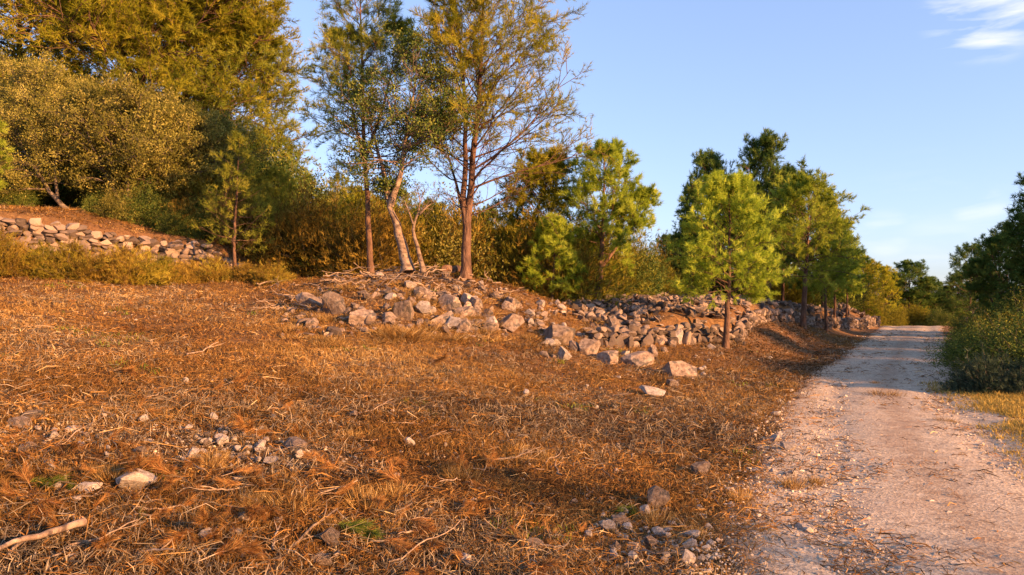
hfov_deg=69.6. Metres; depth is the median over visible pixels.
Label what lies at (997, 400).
verge grass
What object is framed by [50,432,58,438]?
pebble
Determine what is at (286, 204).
bush
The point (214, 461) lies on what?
grass tuft
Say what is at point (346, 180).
pine tree
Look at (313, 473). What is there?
dead pine sprig
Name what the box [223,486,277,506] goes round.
grass tuft
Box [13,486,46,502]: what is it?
dead pine sprig
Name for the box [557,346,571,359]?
stone
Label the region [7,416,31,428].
stone
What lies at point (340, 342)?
grass tuft
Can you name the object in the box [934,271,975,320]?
pine tree
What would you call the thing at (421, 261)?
crooked tree
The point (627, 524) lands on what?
pebble
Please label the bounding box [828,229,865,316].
pine tree
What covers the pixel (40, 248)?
bush
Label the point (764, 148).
pine tree
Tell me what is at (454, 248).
bush
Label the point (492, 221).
bush
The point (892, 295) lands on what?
pine tree
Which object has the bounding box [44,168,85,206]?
bush
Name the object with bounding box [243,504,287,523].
dead pine sprig
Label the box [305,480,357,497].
fallen stick
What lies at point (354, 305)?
stone
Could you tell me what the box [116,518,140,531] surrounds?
dead pine sprig
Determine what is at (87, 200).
bush
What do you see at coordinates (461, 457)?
dead pine sprig
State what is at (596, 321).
grass tuft
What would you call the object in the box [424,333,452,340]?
grass tuft
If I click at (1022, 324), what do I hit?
bush
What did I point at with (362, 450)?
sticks
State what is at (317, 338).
grass tuft
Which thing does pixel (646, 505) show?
pebble
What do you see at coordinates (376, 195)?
bush
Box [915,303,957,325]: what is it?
bush
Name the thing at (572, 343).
stone
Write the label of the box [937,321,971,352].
bush
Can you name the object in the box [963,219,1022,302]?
pine tree
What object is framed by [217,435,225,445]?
pebble
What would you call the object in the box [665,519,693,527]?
fallen stick
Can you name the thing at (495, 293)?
stone
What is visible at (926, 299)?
pine tree
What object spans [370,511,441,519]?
fallen stick
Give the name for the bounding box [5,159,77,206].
bush
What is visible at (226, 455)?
grass tuft
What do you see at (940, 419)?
grass tuft
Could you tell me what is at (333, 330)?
stone chips
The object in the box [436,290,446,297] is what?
stone
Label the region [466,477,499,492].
dead pine sprig
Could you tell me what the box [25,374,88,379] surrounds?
fallen stick
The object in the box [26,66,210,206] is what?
olive tree
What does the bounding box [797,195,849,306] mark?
pine tree
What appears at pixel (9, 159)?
young pine
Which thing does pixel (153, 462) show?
dead pine sprig
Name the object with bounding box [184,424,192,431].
pebble
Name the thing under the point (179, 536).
dead pine sprig
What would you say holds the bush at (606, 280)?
on the ground at (666, 316)
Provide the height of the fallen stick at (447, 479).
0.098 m
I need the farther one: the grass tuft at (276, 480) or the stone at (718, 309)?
the stone at (718, 309)
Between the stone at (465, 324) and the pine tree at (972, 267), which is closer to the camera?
the stone at (465, 324)
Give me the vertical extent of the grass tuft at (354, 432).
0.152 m
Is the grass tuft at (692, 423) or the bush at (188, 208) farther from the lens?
the bush at (188, 208)
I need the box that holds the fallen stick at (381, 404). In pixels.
[363,398,393,413]
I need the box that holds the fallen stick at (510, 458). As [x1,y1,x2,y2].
[490,447,548,461]
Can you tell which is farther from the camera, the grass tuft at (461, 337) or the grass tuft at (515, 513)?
the grass tuft at (461, 337)
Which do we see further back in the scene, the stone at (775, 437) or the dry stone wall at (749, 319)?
the dry stone wall at (749, 319)
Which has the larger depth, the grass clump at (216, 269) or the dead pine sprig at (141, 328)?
the grass clump at (216, 269)
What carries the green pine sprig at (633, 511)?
on the ground at (666, 316)
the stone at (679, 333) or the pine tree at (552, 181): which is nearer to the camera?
the stone at (679, 333)
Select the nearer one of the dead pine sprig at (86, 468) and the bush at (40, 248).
the dead pine sprig at (86, 468)
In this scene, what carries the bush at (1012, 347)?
on the ground at (666, 316)
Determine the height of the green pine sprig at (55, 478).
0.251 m
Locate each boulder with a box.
[295,292,321,310]
[322,291,345,313]
[349,309,375,324]
[430,310,453,325]
[452,306,474,317]
[499,313,524,332]
[543,324,575,343]
[618,351,653,367]
[662,361,696,377]
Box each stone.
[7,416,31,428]
[22,409,44,419]
[74,482,102,492]
[115,468,156,488]
[229,528,241,536]
[263,456,278,464]
[283,436,307,453]
[286,307,294,313]
[305,318,318,327]
[310,553,333,565]
[319,526,339,548]
[344,307,351,313]
[351,302,359,309]
[362,290,372,299]
[381,312,396,321]
[382,302,390,309]
[383,287,392,293]
[385,293,396,299]
[393,300,413,320]
[404,280,416,288]
[413,286,436,299]
[414,288,424,299]
[415,301,430,312]
[417,318,423,326]
[422,507,435,516]
[426,306,435,313]
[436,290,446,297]
[438,294,461,310]
[447,316,460,327]
[451,285,462,291]
[453,308,463,316]
[455,318,471,332]
[460,293,473,302]
[465,560,474,570]
[468,297,482,308]
[469,320,478,330]
[473,305,481,315]
[478,284,486,291]
[480,309,492,316]
[481,322,498,333]
[484,316,497,322]
[490,291,503,299]
[501,301,515,311]
[504,296,521,308]
[525,309,534,315]
[527,537,543,551]
[536,299,544,306]
[539,351,548,357]
[546,338,554,345]
[553,339,560,345]
[557,304,565,310]
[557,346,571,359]
[569,340,578,351]
[578,303,586,311]
[579,338,600,355]
[582,327,593,333]
[596,350,618,364]
[608,315,621,328]
[610,306,617,313]
[611,297,618,304]
[611,515,632,527]
[627,542,639,550]
[629,320,641,327]
[639,385,665,396]
[647,485,669,508]
[648,344,657,355]
[660,347,667,352]
[666,340,675,346]
[666,379,678,385]
[675,328,682,343]
[682,549,695,565]
[690,461,710,477]
[712,306,720,312]
[768,434,779,440]
[780,442,796,449]
[795,522,816,531]
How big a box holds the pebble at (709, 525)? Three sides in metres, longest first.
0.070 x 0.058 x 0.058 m
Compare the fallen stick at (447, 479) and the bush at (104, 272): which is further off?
the bush at (104, 272)
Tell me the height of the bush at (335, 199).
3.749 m
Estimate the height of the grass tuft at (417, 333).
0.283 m
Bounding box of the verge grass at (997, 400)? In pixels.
[915,380,1023,479]
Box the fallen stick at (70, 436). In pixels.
[37,416,103,457]
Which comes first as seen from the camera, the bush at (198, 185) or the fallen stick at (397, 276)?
the fallen stick at (397, 276)
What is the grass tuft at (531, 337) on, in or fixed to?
on the ground at (666, 316)
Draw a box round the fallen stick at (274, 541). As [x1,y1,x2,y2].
[271,520,289,551]
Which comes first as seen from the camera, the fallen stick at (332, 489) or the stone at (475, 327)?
the fallen stick at (332, 489)
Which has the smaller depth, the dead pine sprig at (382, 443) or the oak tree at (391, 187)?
the dead pine sprig at (382, 443)
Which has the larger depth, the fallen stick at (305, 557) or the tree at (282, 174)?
the tree at (282, 174)
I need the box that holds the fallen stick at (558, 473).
[553,460,561,475]
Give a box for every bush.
[0,165,46,205]
[0,173,48,206]
[0,221,48,278]
[0,235,52,277]
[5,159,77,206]
[16,239,78,277]
[27,235,105,279]
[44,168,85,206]
[58,160,106,207]
[66,173,112,208]
[66,244,127,285]
[76,184,115,215]
[86,177,143,220]
[89,240,179,284]
[109,177,173,225]
[124,251,182,285]
[127,183,190,228]
[147,180,220,232]
[149,134,278,227]
[149,199,197,235]
[159,259,195,284]
[167,153,269,208]
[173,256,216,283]
[174,204,224,240]
[178,183,225,234]
[183,170,286,247]
[187,192,252,243]
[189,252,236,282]
[219,184,296,257]
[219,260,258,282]
[226,105,311,207]
[236,168,355,276]
[236,186,325,269]
[245,259,297,286]
[248,144,343,212]
[263,177,375,277]
[281,184,420,276]
[290,162,363,219]
[294,172,444,276]
[319,176,410,223]
[362,188,490,280]
[362,208,451,271]
[397,182,461,222]
[402,182,518,284]
[419,187,533,291]
[444,198,534,285]
[445,190,503,233]
[457,208,580,299]
[473,201,618,302]
[505,209,644,306]
[518,201,618,291]
[572,211,680,296]
[604,237,679,297]
[623,240,680,294]
[646,230,718,293]
[655,251,714,294]
[670,256,734,295]
[713,263,751,297]
[762,267,822,306]
[798,267,844,309]
[832,268,878,310]
[860,288,896,325]
[881,304,910,325]
[899,299,934,325]
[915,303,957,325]
[918,315,999,366]
[926,323,1017,377]
[932,340,1023,394]
[934,296,1007,331]
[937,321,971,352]
[939,309,1023,380]
[942,312,975,335]
[944,300,1011,342]
[944,307,1023,340]
[951,300,1023,363]
[954,315,1012,360]
[954,350,1023,392]
[955,285,1023,345]
[959,292,1023,331]
[960,308,1023,347]
[976,282,1023,312]
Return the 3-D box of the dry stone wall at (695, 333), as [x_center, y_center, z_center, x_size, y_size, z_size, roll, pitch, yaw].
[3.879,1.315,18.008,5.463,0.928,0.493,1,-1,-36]
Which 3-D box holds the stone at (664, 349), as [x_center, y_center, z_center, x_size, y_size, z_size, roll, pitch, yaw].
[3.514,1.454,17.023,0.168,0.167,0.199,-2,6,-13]
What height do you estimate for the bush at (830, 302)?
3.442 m
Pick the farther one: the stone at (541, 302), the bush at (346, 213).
the bush at (346, 213)
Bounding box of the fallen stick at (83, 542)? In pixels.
[64,519,145,549]
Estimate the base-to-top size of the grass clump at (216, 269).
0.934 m
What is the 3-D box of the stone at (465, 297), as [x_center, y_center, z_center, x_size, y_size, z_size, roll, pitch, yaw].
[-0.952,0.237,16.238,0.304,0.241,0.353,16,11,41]
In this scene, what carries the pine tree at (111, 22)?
on the ground at (666, 316)
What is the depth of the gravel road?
6.67 m
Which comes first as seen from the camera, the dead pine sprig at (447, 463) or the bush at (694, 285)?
the dead pine sprig at (447, 463)
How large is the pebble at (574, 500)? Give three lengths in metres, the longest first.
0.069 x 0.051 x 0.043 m
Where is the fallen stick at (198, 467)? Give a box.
[182,451,205,469]
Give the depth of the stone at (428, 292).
15.86 m
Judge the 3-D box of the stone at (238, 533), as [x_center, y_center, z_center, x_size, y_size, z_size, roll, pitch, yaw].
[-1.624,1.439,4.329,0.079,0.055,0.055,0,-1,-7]
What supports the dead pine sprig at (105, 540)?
on the ground at (666, 316)
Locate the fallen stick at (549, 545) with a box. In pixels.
[517,538,567,547]
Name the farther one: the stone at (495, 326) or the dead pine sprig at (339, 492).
the stone at (495, 326)
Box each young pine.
[0,120,15,189]
[188,129,276,266]
[515,209,587,300]
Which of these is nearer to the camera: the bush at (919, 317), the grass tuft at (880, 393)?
the grass tuft at (880, 393)
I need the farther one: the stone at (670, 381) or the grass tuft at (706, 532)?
the stone at (670, 381)
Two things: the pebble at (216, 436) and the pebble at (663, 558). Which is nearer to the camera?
the pebble at (663, 558)
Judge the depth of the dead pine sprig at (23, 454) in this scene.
5.17 m
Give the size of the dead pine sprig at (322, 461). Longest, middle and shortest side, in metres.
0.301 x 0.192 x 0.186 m
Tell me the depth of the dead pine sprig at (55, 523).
3.98 m
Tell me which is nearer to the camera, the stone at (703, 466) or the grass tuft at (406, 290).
the stone at (703, 466)
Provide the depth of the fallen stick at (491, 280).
17.75 m
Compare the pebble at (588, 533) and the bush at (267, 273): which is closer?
the pebble at (588, 533)
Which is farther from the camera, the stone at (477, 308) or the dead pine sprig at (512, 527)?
the stone at (477, 308)
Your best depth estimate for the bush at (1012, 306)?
20.31 m
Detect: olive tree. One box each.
[0,44,114,209]
[0,73,115,183]
[10,73,160,181]
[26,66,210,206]
[93,92,272,202]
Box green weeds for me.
[1,271,817,544]
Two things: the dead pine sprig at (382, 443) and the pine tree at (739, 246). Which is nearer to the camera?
the dead pine sprig at (382, 443)
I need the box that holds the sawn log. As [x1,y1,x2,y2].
[442,265,460,272]
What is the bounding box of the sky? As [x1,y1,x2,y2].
[0,0,1023,288]
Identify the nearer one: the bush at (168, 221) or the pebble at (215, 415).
the pebble at (215, 415)
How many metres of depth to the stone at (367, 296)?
15.46 m
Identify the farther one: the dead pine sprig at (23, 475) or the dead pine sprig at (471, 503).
the dead pine sprig at (471, 503)
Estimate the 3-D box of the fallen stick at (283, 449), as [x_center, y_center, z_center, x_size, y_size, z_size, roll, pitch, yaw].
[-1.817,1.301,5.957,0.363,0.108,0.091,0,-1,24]
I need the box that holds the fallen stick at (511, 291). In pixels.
[499,287,525,292]
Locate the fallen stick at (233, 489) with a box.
[190,485,250,493]
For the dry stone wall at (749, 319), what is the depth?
26.71 m
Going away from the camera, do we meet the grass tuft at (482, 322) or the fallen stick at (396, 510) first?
the fallen stick at (396, 510)
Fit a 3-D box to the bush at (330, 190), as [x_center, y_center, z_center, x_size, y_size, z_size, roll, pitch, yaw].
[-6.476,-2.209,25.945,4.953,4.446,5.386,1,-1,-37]
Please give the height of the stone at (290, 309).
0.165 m
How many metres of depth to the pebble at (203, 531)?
4.23 m
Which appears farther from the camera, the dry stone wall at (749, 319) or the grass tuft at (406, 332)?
the dry stone wall at (749, 319)
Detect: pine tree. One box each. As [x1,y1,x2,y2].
[0,0,130,85]
[0,0,309,161]
[65,69,103,83]
[115,0,331,175]
[218,136,253,182]
[249,129,285,160]
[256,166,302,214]
[279,146,312,177]
[296,0,426,272]
[299,171,324,198]
[323,173,353,201]
[338,185,363,198]
[338,189,380,212]
[395,189,417,216]
[396,0,617,278]
[404,197,446,227]
[472,204,503,228]
[487,144,581,246]
[557,136,663,298]
[648,234,681,254]
[660,168,798,348]
[663,213,712,292]
[672,147,737,293]
[719,127,813,298]
[723,180,764,282]
[755,167,872,328]
[756,162,816,300]
[792,195,858,331]
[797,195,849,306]
[813,214,864,323]
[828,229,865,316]
[844,249,878,307]
[848,255,885,315]
[865,259,892,303]
[867,264,904,318]
[879,273,914,308]
[880,258,942,315]
[911,280,941,311]
[931,285,953,312]
[934,241,996,317]
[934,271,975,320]
[954,268,1001,310]
[955,232,1023,312]
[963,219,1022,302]
[984,172,1023,308]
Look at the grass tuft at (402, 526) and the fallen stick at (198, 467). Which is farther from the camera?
the fallen stick at (198, 467)
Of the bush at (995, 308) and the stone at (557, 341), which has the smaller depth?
the stone at (557, 341)
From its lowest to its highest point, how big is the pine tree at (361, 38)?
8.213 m
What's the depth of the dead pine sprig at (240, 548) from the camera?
4.03 m
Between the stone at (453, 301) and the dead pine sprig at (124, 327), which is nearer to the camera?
the dead pine sprig at (124, 327)
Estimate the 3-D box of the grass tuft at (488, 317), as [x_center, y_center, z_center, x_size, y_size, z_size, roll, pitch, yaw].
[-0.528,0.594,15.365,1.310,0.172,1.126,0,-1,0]
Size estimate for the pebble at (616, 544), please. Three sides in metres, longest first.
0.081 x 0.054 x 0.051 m
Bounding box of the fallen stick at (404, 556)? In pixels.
[389,521,459,561]
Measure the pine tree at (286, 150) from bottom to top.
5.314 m
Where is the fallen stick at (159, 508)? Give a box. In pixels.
[137,504,181,515]
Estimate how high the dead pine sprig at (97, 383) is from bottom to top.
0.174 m
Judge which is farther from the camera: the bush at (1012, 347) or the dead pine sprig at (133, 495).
the bush at (1012, 347)
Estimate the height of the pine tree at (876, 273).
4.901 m
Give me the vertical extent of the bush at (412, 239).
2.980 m
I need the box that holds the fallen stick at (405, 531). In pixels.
[397,524,417,533]
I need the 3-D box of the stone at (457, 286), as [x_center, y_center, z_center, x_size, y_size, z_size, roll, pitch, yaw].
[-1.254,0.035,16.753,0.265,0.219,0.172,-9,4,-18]
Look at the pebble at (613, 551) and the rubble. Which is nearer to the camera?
the pebble at (613, 551)
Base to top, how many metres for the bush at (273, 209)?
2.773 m
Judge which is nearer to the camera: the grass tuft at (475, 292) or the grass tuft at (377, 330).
the grass tuft at (377, 330)
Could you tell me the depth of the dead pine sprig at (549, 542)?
4.64 m
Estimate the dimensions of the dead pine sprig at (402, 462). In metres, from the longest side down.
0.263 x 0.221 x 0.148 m
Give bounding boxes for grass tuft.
[0,457,46,476]
[0,503,26,521]
[33,532,86,552]
[44,464,72,477]
[64,458,145,483]
[118,536,209,571]
[148,407,189,421]
[170,444,250,467]
[182,501,217,517]
[192,451,242,472]
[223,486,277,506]
[231,466,317,494]
[238,480,338,520]
[270,322,312,332]
[275,331,310,338]
[287,289,322,296]
[297,300,350,307]
[299,516,347,538]
[301,335,334,340]
[304,339,344,345]
[315,312,347,321]
[318,336,349,343]
[323,479,390,501]
[324,282,382,288]
[325,284,373,290]
[328,340,361,345]
[333,425,378,440]
[337,482,406,518]
[353,334,414,343]
[354,321,427,333]
[361,325,427,338]
[366,477,424,500]
[368,331,401,338]
[368,503,417,525]
[375,286,412,292]
[377,294,442,301]
[377,331,440,342]
[378,326,430,335]
[379,517,415,537]
[388,280,402,284]
[390,285,414,292]
[392,325,437,337]
[397,321,460,331]
[411,284,449,288]
[413,313,433,318]
[414,320,442,326]
[416,298,449,306]
[420,329,490,339]
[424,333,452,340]
[435,459,494,485]
[446,471,476,481]
[461,290,486,296]
[461,296,500,303]
[461,316,490,326]
[473,314,506,319]
[474,332,520,342]
[475,306,513,313]
[477,326,500,333]
[478,475,527,495]
[489,290,530,300]
[494,506,535,521]
[508,439,530,451]
[517,332,542,339]
[527,448,561,462]
[577,322,608,329]
[584,318,608,323]
[628,504,686,528]
[662,520,721,546]
[676,420,708,429]
[711,485,767,506]
[761,473,819,493]
[802,474,832,487]
[863,386,906,397]
[932,416,963,423]
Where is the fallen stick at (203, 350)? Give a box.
[186,342,225,355]
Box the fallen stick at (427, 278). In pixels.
[412,274,444,285]
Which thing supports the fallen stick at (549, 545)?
on the ground at (666, 316)
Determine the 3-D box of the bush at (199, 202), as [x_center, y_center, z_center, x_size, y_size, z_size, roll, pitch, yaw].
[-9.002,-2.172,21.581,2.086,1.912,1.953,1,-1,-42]
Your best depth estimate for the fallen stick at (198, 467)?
5.34 m
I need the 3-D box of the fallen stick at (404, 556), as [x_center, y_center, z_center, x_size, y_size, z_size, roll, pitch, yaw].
[-0.538,1.532,4.476,0.108,0.071,0.606,-1,2,38]
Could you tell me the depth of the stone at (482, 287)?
17.19 m
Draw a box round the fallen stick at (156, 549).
[115,537,174,555]
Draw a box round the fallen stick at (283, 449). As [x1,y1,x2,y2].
[267,443,302,451]
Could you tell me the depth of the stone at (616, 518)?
5.19 m
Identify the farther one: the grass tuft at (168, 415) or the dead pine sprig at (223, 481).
the grass tuft at (168, 415)
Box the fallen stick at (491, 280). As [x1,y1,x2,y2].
[477,275,500,285]
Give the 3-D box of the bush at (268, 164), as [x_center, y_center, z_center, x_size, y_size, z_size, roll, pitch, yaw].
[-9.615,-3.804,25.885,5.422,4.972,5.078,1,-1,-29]
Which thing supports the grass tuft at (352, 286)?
on the ground at (666, 316)
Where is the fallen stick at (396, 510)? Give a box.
[371,502,411,516]
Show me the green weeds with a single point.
(578, 404)
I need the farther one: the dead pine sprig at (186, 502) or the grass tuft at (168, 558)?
the dead pine sprig at (186, 502)
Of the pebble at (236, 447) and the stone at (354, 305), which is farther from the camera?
the stone at (354, 305)
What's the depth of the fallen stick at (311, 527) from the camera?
4.43 m
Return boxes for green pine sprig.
[10,472,78,492]
[320,518,388,545]
[606,503,640,518]
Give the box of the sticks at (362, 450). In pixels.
[0,206,844,574]
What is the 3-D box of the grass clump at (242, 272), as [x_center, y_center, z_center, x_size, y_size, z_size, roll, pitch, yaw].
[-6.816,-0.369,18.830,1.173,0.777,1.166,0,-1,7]
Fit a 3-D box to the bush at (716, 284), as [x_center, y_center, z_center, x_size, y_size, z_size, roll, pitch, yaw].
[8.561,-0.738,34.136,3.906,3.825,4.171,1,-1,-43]
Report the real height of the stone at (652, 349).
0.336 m
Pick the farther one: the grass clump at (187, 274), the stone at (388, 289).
the grass clump at (187, 274)
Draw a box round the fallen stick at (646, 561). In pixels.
[623,559,684,568]
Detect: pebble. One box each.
[17,446,26,452]
[25,441,36,448]
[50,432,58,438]
[68,553,77,561]
[82,432,89,436]
[136,446,146,454]
[137,414,148,421]
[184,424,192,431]
[186,447,198,457]
[198,527,211,539]
[203,439,210,444]
[204,431,210,437]
[210,412,217,419]
[214,433,228,441]
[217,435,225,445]
[233,445,240,451]
[234,452,242,458]
[238,512,250,520]
[256,441,264,447]
[296,449,303,457]
[350,410,357,416]
[404,437,414,446]
[458,553,471,565]
[570,498,577,503]
[584,530,591,536]
[600,519,615,531]
[610,549,618,559]
[611,540,620,547]
[622,522,631,529]
[628,551,637,559]
[639,504,649,514]
[643,535,657,546]
[651,526,664,536]
[660,556,667,563]
[662,532,670,538]
[662,551,671,561]
[682,538,697,548]
[684,530,699,538]
[696,556,705,562]
[704,523,713,530]
[706,539,713,545]
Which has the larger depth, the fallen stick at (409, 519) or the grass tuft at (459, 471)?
the grass tuft at (459, 471)
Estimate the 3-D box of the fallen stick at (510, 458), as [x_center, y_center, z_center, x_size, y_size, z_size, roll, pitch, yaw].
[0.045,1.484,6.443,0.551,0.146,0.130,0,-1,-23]
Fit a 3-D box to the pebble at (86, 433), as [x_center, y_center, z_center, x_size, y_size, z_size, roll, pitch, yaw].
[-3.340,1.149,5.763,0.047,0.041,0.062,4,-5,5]
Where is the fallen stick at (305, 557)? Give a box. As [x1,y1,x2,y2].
[263,550,332,564]
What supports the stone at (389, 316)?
on the ground at (666, 316)
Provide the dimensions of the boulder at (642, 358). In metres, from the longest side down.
0.684 x 0.547 x 0.402 m
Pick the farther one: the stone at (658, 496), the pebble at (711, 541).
the stone at (658, 496)
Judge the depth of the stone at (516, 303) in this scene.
16.58 m
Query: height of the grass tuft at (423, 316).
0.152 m
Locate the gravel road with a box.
[704,326,1023,574]
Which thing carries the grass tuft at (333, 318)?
on the ground at (666, 316)
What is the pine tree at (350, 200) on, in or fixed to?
on the ground at (666, 316)
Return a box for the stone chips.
[281,273,608,338]
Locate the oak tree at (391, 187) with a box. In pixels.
[317,24,492,273]
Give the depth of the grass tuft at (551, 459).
6.78 m
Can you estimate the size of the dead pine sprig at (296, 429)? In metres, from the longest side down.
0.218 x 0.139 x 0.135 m
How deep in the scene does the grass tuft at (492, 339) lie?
13.91 m
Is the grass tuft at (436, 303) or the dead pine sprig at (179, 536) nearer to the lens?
the dead pine sprig at (179, 536)
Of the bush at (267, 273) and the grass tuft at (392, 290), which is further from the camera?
the bush at (267, 273)
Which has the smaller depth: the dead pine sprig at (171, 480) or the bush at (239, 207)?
the dead pine sprig at (171, 480)
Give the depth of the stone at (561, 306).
18.18 m
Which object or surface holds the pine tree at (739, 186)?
on the ground at (666, 316)
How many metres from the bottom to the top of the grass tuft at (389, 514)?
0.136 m
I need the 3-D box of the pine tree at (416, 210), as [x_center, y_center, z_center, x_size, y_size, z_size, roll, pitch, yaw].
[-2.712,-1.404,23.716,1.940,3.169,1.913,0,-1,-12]
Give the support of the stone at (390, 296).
on the ground at (666, 316)
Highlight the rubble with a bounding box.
[561,291,868,338]
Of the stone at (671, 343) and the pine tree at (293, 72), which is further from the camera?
the pine tree at (293, 72)
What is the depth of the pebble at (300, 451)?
5.81 m
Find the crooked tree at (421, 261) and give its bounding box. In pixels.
[398,180,441,272]
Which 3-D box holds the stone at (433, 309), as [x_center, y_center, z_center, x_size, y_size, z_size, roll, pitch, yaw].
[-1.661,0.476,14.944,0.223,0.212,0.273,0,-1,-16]
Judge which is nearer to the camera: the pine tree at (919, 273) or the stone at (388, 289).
the stone at (388, 289)
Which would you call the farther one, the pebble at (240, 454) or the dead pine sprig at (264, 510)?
the pebble at (240, 454)
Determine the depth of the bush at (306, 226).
21.12 m
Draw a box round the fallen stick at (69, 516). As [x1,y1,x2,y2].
[60,513,74,530]
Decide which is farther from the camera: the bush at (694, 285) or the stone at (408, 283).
the bush at (694, 285)
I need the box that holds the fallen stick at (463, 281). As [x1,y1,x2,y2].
[449,276,474,285]
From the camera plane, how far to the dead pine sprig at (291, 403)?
7.25 m
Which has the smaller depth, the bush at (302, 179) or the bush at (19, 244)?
the bush at (19, 244)
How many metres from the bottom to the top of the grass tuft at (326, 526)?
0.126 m
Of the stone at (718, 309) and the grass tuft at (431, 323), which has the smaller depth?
the grass tuft at (431, 323)
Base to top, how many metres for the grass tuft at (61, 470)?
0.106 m
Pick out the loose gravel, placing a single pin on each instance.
(708, 547)
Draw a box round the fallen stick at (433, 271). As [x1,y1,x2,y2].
[414,269,445,277]
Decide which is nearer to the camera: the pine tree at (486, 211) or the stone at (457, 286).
the stone at (457, 286)
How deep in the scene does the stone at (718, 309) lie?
20.72 m
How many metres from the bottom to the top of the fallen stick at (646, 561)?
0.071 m
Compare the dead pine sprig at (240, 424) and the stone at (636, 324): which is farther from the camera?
the stone at (636, 324)
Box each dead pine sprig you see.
[0,425,26,442]
[0,479,43,500]
[8,459,34,489]
[9,448,35,459]
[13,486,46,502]
[23,498,67,523]
[47,512,66,527]
[52,440,86,456]
[79,461,110,473]
[80,491,116,512]
[84,377,111,387]
[89,529,125,550]
[91,543,114,564]
[101,425,141,450]
[102,440,142,468]
[107,365,137,378]
[108,326,130,330]
[116,450,156,472]
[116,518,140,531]
[120,455,159,471]
[122,487,155,511]
[131,400,162,416]
[134,323,145,331]
[136,503,190,527]
[137,553,184,574]
[142,476,175,494]
[147,449,187,480]
[151,476,181,490]
[156,526,199,548]
[162,464,178,471]
[168,494,197,516]
[177,483,207,498]
[180,457,205,473]
[192,504,222,530]
[194,531,270,563]
[200,521,239,547]
[203,382,229,391]
[209,476,253,487]
[220,465,261,476]
[221,503,267,525]
[227,366,250,383]
[230,501,281,521]
[232,411,258,431]
[237,466,277,488]
[241,477,286,487]
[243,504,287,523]
[250,427,283,435]
[270,399,296,411]
[291,425,304,436]
[301,450,317,458]
[308,463,324,477]
[312,450,348,470]
[321,477,362,495]
[335,432,348,444]
[354,447,375,455]
[366,495,387,508]
[373,439,386,446]
[373,536,420,563]
[374,459,414,492]
[376,456,407,466]
[385,504,418,534]
[390,527,418,558]
[393,457,411,472]
[401,516,439,542]
[402,565,436,574]
[428,539,453,552]
[430,352,449,362]
[441,459,483,469]
[441,547,478,568]
[451,447,468,477]
[460,496,490,515]
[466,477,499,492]
[470,503,484,521]
[480,444,498,471]
[507,521,527,542]
[508,464,543,478]
[513,528,526,552]
[524,556,569,574]
[536,477,560,487]
[538,521,561,539]
[543,537,556,550]
[569,523,587,534]
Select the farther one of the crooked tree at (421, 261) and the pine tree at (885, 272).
the pine tree at (885, 272)
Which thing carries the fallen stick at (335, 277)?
on the ground at (666, 316)
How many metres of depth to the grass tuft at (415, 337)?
13.07 m
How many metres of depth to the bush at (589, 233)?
25.42 m
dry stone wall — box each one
[0,216,239,269]
[585,322,739,348]
[733,307,880,345]
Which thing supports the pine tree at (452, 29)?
on the ground at (666, 316)
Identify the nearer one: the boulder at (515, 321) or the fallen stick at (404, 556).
the fallen stick at (404, 556)
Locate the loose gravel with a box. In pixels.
[0,207,1023,574]
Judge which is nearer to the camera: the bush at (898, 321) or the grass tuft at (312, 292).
the grass tuft at (312, 292)
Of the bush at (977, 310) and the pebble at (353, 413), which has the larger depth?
the bush at (977, 310)
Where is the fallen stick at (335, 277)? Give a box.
[320,273,351,281]
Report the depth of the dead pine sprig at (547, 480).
6.01 m
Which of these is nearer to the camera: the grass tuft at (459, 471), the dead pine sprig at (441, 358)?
the grass tuft at (459, 471)
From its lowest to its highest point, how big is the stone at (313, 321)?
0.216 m
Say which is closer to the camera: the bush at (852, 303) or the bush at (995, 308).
the bush at (995, 308)
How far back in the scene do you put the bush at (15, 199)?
21.04 m
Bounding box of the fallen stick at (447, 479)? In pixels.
[437,472,460,481]
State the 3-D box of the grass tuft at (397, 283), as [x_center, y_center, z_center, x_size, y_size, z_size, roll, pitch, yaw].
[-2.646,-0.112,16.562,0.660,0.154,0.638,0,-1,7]
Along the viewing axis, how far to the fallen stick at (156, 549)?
3.93 m
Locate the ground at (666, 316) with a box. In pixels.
[0,206,973,574]
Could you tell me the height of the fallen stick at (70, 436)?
0.147 m
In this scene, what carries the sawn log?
on the ground at (666, 316)
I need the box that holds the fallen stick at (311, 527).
[274,502,337,562]
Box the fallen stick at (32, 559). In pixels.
[0,553,60,567]
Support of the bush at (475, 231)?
on the ground at (666, 316)
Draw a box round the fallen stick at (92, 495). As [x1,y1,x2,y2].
[59,485,138,499]
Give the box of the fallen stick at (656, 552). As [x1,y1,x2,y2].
[639,548,675,553]
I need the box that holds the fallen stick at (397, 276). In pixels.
[379,272,416,280]
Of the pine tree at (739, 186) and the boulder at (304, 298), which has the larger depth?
the pine tree at (739, 186)
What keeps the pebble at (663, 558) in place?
on the ground at (666, 316)
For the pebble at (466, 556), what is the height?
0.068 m
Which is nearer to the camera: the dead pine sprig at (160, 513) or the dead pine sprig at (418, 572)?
the dead pine sprig at (418, 572)
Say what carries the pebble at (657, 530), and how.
on the ground at (666, 316)
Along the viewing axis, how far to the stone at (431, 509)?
4.98 m
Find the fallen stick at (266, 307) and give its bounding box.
[252,305,278,309]

